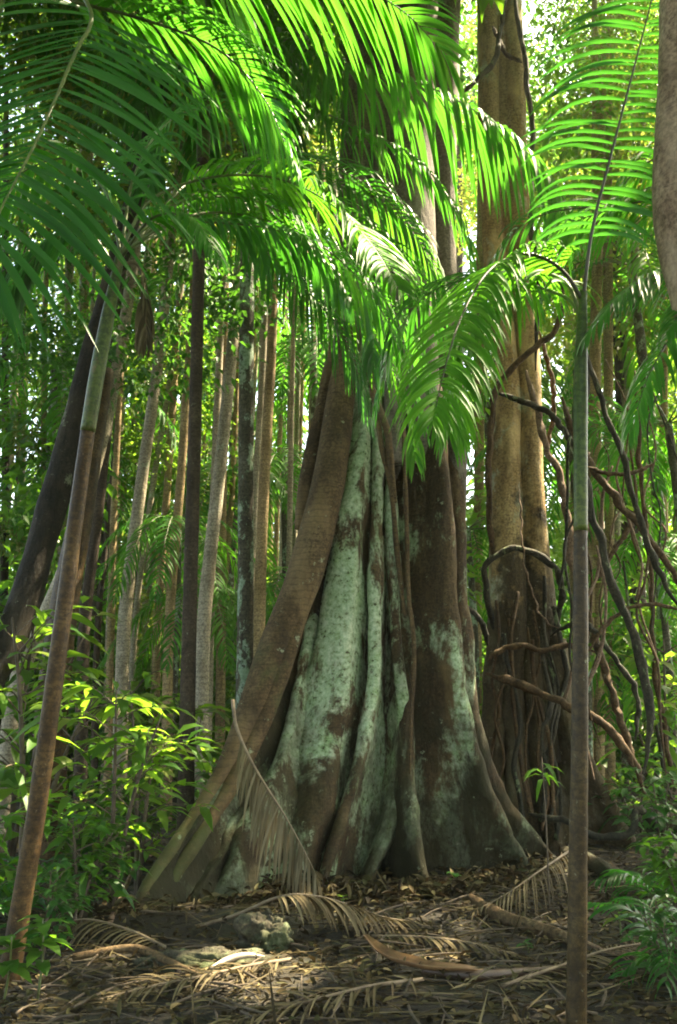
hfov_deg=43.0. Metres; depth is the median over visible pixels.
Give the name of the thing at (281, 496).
understorey palm
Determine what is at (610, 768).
forest tree
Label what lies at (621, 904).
palm seedling
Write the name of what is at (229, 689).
understorey bush
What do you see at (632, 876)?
palm seedling
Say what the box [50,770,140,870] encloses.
sapling shrub
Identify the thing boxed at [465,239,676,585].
canopy tree
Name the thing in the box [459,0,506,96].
woody vine
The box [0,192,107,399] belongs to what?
canopy tree
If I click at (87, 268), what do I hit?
forest tree
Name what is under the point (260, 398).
forest tree
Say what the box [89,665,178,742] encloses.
understorey bush
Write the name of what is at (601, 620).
hanging rootlet
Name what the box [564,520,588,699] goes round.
hanging rootlet
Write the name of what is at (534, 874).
fallen frond
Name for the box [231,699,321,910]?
fallen frond
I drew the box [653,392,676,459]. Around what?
hanging rootlet
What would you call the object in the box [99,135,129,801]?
forest tree
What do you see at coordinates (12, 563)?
canopy tree
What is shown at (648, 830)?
shrub
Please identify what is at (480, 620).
woody vine
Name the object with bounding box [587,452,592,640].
hanging rootlet
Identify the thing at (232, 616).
understorey palm
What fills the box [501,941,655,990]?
fallen frond
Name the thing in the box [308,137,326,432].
forest tree
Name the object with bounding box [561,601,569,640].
understorey bush
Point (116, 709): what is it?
sapling shrub
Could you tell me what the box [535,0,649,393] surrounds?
forest tree
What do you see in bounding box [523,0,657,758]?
forest tree
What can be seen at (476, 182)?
forest tree
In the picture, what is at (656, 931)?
sapling shrub
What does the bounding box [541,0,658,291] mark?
forest tree
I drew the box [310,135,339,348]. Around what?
forest tree
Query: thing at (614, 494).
woody vine
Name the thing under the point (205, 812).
sapling shrub
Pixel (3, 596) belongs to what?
understorey bush
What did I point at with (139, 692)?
understorey bush
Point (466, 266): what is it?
sky
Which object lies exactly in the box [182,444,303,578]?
understorey palm
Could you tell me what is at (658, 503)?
hanging rootlet
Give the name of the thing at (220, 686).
forest tree
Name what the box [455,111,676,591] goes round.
canopy tree
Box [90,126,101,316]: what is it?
forest tree
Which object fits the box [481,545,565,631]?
woody vine
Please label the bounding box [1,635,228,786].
understorey bush
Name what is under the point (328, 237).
canopy tree
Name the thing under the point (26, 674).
sapling shrub
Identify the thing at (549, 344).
canopy tree
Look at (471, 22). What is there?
canopy tree
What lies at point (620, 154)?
canopy tree
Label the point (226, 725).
understorey bush
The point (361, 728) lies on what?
fig tree
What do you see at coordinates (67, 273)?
forest tree
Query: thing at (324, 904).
fallen frond
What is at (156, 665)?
forest tree
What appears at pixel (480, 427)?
forest tree
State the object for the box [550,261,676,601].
canopy tree
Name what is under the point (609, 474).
woody vine
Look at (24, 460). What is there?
forest tree
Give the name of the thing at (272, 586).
understorey palm
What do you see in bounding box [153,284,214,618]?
forest tree
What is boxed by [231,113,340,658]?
forest tree
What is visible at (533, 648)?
woody vine
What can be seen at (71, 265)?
forest tree
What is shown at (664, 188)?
tree
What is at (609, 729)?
woody vine
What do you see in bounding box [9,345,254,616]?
understorey palm
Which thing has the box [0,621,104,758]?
understorey bush
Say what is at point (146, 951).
fallen branch
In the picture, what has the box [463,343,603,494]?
understorey palm
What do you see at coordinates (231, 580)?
understorey palm
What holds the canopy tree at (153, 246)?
on the ground
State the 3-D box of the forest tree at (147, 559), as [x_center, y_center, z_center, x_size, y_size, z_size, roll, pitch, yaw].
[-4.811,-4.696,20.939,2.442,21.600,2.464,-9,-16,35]
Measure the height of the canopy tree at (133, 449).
10.686 m
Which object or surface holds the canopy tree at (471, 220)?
on the ground
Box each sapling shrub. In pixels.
[0,595,181,853]
[0,604,130,869]
[0,811,56,906]
[0,857,93,959]
[9,681,222,913]
[34,814,152,929]
[43,802,151,920]
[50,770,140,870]
[56,668,224,895]
[96,775,177,861]
[107,693,231,833]
[175,764,215,812]
[588,752,676,846]
[592,631,676,818]
[602,767,676,857]
[620,893,676,994]
[626,833,676,904]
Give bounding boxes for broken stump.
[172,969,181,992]
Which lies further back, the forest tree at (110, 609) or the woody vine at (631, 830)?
the forest tree at (110, 609)
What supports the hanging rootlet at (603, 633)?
hanging from the woody vine at (614, 494)
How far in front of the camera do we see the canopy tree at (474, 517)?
14.14 m
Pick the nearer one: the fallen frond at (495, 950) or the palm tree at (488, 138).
the fallen frond at (495, 950)
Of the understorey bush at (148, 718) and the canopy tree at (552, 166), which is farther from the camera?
the canopy tree at (552, 166)
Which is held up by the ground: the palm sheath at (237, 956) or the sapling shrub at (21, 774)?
the sapling shrub at (21, 774)
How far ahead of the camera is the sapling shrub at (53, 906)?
5.26 m
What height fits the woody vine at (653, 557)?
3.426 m
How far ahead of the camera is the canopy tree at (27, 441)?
14.78 m
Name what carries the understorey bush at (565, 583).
on the ground
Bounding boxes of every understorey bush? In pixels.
[0,587,28,727]
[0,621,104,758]
[0,676,74,788]
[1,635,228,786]
[6,637,144,774]
[9,557,118,622]
[27,623,151,793]
[67,666,161,791]
[88,683,213,798]
[89,663,179,788]
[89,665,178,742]
[136,639,235,781]
[176,664,235,764]
[212,678,235,764]
[213,603,271,706]
[467,564,568,612]
[480,652,652,762]
[482,600,569,664]
[482,644,485,673]
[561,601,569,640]
[606,595,657,798]
[618,696,657,780]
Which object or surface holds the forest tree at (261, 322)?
on the ground
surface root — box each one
[559,846,625,887]
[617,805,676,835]
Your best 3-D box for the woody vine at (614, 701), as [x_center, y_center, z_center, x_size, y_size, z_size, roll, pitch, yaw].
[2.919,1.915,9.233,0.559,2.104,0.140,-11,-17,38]
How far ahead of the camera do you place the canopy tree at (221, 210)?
29.71 m
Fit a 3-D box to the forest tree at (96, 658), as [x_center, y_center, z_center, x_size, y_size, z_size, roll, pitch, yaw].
[-3.896,-3.609,15.091,3.943,17.064,4.696,0,-13,0]
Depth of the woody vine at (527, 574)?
9.88 m
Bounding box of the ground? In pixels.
[0,774,676,1023]
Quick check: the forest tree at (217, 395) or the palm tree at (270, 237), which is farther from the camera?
the forest tree at (217, 395)
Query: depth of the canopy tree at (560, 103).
16.46 m
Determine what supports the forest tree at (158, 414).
on the ground
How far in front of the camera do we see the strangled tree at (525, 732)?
10.20 m
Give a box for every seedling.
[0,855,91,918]
[0,934,38,1007]
[13,914,72,1000]
[447,872,466,886]
[516,939,532,952]
[523,757,561,911]
[587,895,676,1000]
[588,861,676,903]
[599,911,631,938]
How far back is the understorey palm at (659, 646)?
13.06 m
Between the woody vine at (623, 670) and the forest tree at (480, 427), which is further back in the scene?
the forest tree at (480, 427)
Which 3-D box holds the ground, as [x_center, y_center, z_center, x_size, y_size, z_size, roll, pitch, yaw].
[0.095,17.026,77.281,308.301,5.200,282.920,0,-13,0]
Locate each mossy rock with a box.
[127,946,282,972]
[232,908,293,953]
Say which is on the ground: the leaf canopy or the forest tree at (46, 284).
the forest tree at (46, 284)
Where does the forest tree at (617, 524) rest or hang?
on the ground
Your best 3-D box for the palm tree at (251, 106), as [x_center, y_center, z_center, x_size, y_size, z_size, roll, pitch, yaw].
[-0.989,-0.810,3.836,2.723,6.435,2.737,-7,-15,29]
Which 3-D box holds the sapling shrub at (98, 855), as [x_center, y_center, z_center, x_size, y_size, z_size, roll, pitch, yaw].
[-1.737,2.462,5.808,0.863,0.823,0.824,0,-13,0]
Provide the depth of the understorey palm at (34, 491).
15.40 m
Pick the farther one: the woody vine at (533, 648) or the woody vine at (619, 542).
the woody vine at (619, 542)
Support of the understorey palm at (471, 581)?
on the ground
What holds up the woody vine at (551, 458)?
hanging from the strangled tree at (525, 732)
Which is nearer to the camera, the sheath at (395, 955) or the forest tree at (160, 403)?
the sheath at (395, 955)
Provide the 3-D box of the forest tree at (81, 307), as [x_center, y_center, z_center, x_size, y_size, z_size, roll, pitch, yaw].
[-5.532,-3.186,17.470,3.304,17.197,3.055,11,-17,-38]
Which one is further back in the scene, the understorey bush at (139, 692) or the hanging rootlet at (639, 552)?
the understorey bush at (139, 692)
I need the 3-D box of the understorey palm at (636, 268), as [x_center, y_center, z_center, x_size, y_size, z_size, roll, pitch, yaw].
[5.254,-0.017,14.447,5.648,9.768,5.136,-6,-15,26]
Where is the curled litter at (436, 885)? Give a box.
[0,851,676,1023]
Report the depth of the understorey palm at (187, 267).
17.88 m
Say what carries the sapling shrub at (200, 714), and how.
on the ground
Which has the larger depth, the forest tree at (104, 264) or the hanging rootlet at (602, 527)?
the forest tree at (104, 264)
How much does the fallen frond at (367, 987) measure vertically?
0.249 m
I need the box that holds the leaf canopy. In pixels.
[0,0,652,213]
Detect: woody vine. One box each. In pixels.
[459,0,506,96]
[468,606,488,645]
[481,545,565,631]
[485,286,565,554]
[485,672,634,766]
[487,642,594,661]
[492,26,522,62]
[499,392,572,446]
[514,0,541,370]
[519,495,565,631]
[525,370,573,581]
[528,806,676,840]
[539,330,556,443]
[551,622,641,740]
[561,396,676,583]
[572,370,654,773]
[588,353,676,605]
[588,462,654,476]
[588,602,676,651]
[588,609,645,793]
[597,511,634,580]
[634,370,672,831]
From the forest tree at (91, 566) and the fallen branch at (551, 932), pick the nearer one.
the fallen branch at (551, 932)
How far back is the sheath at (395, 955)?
4.86 m
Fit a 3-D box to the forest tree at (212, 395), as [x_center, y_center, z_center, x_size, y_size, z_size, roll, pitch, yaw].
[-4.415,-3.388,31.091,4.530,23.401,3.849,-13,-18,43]
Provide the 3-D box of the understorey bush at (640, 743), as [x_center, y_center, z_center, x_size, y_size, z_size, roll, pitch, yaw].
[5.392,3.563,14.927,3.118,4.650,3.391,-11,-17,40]
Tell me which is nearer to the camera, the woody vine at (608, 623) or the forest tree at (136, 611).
the woody vine at (608, 623)
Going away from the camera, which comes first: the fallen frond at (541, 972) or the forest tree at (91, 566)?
the fallen frond at (541, 972)
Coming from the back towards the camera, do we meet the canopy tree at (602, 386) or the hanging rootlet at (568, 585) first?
the canopy tree at (602, 386)
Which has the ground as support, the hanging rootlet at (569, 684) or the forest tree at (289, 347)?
the forest tree at (289, 347)
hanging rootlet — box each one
[558,372,589,589]
[563,441,573,670]
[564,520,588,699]
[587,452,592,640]
[588,465,612,598]
[588,508,616,748]
[588,545,607,779]
[596,435,620,626]
[605,359,629,568]
[615,455,659,664]
[622,560,675,805]
[629,406,650,585]
[635,556,666,775]
[636,386,676,585]
[647,377,666,633]
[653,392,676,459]
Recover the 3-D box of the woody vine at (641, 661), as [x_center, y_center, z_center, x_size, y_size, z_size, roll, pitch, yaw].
[2.448,0.403,7.723,0.525,3.743,0.258,-5,-14,21]
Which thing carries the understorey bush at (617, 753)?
on the ground
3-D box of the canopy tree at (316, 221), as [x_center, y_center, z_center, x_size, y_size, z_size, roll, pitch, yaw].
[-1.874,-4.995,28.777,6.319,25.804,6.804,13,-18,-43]
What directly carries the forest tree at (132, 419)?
on the ground
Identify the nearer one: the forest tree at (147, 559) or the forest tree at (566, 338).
the forest tree at (147, 559)
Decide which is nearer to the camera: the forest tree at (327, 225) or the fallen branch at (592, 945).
the fallen branch at (592, 945)
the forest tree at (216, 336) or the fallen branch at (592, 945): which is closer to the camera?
the fallen branch at (592, 945)
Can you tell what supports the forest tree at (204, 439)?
on the ground
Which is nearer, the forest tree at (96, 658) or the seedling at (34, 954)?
the seedling at (34, 954)
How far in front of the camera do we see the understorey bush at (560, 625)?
19.17 m
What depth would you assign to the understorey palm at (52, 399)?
15.01 m
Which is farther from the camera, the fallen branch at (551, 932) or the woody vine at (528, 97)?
the woody vine at (528, 97)
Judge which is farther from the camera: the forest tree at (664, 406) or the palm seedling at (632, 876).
the forest tree at (664, 406)
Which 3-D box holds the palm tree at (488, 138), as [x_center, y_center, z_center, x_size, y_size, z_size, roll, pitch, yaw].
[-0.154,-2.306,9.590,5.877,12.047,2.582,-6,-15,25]
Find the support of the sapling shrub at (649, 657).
on the ground
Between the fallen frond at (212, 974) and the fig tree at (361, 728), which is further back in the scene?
the fig tree at (361, 728)
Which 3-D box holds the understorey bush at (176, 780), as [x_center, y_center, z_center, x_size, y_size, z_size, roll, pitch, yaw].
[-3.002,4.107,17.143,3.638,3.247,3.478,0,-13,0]
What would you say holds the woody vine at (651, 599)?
on the ground
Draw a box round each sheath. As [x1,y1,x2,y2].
[210,952,264,968]
[363,934,483,971]
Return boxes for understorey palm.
[0,166,298,657]
[0,335,186,798]
[0,444,172,678]
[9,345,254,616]
[80,514,274,814]
[97,580,268,680]
[117,457,295,692]
[128,254,334,644]
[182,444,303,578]
[202,309,332,459]
[214,566,287,656]
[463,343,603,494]
[466,516,570,713]
[467,394,672,756]
[476,227,676,807]
[546,395,676,546]
[561,532,676,796]
[592,619,676,733]
[593,650,676,801]
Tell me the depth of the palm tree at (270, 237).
5.71 m
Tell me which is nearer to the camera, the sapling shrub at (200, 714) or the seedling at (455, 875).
the seedling at (455, 875)
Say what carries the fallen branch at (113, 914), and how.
on the ground
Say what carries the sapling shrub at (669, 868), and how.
on the ground
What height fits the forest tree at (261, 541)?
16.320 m
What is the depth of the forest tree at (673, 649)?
14.84 m
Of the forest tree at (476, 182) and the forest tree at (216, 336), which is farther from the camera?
the forest tree at (476, 182)
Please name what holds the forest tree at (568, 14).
on the ground
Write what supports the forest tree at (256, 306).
on the ground
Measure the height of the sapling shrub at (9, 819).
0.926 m
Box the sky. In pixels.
[0,0,676,587]
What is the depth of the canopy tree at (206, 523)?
26.06 m
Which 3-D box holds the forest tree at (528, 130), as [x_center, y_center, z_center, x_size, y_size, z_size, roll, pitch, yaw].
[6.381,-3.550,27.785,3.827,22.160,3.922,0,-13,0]
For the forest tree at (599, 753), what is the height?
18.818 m
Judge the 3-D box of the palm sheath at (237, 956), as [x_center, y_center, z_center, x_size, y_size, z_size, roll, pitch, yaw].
[-0.594,2.598,5.000,0.353,0.053,0.055,9,-16,-33]
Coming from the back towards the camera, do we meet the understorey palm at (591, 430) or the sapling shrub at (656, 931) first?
the understorey palm at (591, 430)
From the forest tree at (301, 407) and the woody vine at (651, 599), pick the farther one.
the forest tree at (301, 407)
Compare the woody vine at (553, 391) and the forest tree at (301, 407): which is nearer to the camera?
the woody vine at (553, 391)
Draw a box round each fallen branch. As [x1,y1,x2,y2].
[72,944,197,975]
[107,866,133,922]
[421,964,566,982]
[467,893,566,944]
[587,941,651,960]
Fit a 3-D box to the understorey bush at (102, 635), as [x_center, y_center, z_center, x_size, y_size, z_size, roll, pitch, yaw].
[-4.816,3.827,16.149,3.406,4.462,3.382,0,-13,0]
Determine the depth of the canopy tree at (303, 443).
32.22 m
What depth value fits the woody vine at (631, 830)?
7.92 m
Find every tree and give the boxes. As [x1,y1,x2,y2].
[0,0,299,827]
[0,0,318,842]
[0,0,346,816]
[0,0,365,714]
[0,0,479,357]
[0,4,76,578]
[0,12,79,612]
[0,91,467,987]
[0,105,81,544]
[0,134,93,554]
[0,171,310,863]
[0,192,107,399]
[0,256,132,427]
[0,373,154,678]
[0,424,233,660]
[1,3,114,428]
[3,258,278,774]
[20,4,94,791]
[26,5,217,803]
[29,0,473,799]
[33,3,235,562]
[34,3,112,344]
[41,85,51,484]
[58,131,70,557]
[61,133,120,213]
[73,5,145,811]
[73,238,178,310]
[75,34,300,798]
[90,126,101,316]
[91,0,336,830]
[96,0,349,657]
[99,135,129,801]
[106,1,307,820]
[108,12,196,799]
[113,147,171,615]
[118,0,588,709]
[122,406,279,594]
[133,0,555,911]
[133,250,140,689]
[139,154,170,632]
[141,238,209,616]
[142,215,152,652]
[142,257,190,689]
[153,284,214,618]
[165,157,313,578]
[187,172,237,559]
[199,217,217,523]
[206,104,338,392]
[208,108,231,775]
[209,40,229,767]
[210,263,218,478]
[220,16,347,587]
[226,36,332,583]
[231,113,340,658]
[232,270,281,608]
[234,47,325,673]
[234,431,307,587]
[258,170,265,381]
[272,279,286,605]
[276,306,327,410]
[278,291,287,589]
[280,26,327,569]
[281,126,339,393]
[286,111,337,490]
[292,298,300,551]
[294,140,338,412]
[297,140,309,534]
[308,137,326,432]
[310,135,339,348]
[371,0,658,1023]
[455,0,560,304]
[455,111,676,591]
[456,0,600,710]
[462,63,476,240]
[463,304,676,805]
[464,91,650,313]
[464,108,494,376]
[465,0,659,790]
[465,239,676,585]
[466,440,622,647]
[472,90,578,226]
[477,0,636,849]
[480,58,676,649]
[488,141,676,449]
[522,0,652,380]
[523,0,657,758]
[534,219,572,415]
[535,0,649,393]
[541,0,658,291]
[542,260,649,474]
[549,149,583,589]
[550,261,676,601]
[562,0,647,801]
[565,76,654,591]
[566,0,626,778]
[570,0,658,613]
[571,0,669,578]
[576,0,604,780]
[601,372,676,461]
[611,3,659,588]
[634,0,676,694]
[644,451,672,558]
[652,0,676,320]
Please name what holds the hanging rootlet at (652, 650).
hanging from the woody vine at (614, 494)
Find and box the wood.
[0,81,676,611]
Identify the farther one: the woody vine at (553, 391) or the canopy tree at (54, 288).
the canopy tree at (54, 288)
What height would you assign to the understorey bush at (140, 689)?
3.000 m
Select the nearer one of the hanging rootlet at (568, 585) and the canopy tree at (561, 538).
the hanging rootlet at (568, 585)
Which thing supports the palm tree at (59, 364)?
on the ground
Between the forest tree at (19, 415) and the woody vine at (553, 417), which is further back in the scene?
the forest tree at (19, 415)
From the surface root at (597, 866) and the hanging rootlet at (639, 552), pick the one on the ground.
the surface root at (597, 866)
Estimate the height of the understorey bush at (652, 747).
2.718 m
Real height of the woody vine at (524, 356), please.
3.570 m
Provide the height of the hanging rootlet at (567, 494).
2.645 m
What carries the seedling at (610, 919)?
on the ground
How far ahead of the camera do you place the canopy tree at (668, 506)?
29.85 m
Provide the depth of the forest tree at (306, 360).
25.72 m
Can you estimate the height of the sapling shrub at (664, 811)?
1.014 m
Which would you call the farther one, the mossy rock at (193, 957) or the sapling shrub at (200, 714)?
the sapling shrub at (200, 714)
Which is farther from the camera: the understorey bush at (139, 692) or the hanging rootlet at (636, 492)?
the understorey bush at (139, 692)
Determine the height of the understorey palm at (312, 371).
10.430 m
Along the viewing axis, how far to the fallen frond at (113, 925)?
5.47 m
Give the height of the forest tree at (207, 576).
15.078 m
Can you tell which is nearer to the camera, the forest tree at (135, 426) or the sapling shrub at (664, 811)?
the sapling shrub at (664, 811)
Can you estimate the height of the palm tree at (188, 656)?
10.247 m
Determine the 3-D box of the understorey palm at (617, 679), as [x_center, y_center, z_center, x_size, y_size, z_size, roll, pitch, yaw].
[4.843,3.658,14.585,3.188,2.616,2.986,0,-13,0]
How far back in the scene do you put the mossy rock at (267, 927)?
5.37 m
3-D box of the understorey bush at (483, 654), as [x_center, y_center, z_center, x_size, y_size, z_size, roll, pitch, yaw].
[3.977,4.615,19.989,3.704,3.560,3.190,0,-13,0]
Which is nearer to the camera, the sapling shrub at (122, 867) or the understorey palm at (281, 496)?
the sapling shrub at (122, 867)
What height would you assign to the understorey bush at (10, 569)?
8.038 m
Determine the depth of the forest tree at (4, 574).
18.17 m
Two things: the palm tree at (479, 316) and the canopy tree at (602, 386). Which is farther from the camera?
the canopy tree at (602, 386)
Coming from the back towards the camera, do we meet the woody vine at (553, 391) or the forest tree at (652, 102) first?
the forest tree at (652, 102)
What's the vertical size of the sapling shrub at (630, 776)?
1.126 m
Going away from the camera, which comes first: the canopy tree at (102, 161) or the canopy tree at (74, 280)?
the canopy tree at (74, 280)
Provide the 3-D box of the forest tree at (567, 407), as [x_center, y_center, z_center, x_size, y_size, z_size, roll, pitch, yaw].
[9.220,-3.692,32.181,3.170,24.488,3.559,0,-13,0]
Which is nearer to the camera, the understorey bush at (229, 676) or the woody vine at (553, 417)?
the woody vine at (553, 417)
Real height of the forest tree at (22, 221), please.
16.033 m
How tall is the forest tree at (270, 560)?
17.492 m
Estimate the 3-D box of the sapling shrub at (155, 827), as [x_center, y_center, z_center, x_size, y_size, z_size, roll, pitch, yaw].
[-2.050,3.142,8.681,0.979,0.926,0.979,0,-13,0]
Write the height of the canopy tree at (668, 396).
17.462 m
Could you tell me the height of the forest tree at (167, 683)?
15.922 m
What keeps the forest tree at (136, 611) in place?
on the ground
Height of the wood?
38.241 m
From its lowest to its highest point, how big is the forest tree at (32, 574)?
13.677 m
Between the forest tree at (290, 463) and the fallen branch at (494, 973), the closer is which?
the fallen branch at (494, 973)
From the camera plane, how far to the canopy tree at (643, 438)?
29.69 m
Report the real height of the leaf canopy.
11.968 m
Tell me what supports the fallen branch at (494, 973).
on the ground
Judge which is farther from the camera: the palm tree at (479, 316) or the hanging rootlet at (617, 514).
the hanging rootlet at (617, 514)
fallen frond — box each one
[32,917,166,949]
[60,957,291,1011]
[195,893,436,939]
[213,975,423,1023]
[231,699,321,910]
[370,934,531,963]
[468,850,568,920]
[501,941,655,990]
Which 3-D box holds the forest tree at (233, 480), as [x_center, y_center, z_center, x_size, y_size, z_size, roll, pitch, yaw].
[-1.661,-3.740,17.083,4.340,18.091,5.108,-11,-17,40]
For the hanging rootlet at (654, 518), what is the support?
hanging from the strangled tree at (525, 732)
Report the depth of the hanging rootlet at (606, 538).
9.80 m
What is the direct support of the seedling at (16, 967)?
on the ground
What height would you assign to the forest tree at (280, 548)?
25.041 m
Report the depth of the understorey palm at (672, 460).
12.57 m
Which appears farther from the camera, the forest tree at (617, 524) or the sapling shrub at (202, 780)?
the forest tree at (617, 524)
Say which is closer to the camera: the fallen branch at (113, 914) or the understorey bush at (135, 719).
the fallen branch at (113, 914)
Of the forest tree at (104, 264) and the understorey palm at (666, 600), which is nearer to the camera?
the understorey palm at (666, 600)
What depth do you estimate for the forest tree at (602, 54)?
16.02 m
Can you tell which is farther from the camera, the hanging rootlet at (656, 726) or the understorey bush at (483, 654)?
the understorey bush at (483, 654)
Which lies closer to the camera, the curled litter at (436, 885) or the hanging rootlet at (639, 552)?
the curled litter at (436, 885)
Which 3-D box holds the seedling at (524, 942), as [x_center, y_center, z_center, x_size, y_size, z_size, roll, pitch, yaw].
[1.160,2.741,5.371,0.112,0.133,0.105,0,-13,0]
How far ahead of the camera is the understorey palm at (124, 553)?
12.95 m
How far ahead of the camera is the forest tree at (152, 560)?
18.19 m
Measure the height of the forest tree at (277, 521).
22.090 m
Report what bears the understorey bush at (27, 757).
on the ground
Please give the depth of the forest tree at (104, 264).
23.23 m
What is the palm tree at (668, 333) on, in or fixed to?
on the ground
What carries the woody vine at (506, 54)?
hanging from the strangled tree at (525, 732)
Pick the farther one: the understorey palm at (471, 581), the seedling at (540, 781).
the understorey palm at (471, 581)
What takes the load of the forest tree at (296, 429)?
on the ground
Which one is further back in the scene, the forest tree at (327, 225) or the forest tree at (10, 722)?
the forest tree at (327, 225)
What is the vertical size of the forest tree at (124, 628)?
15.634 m

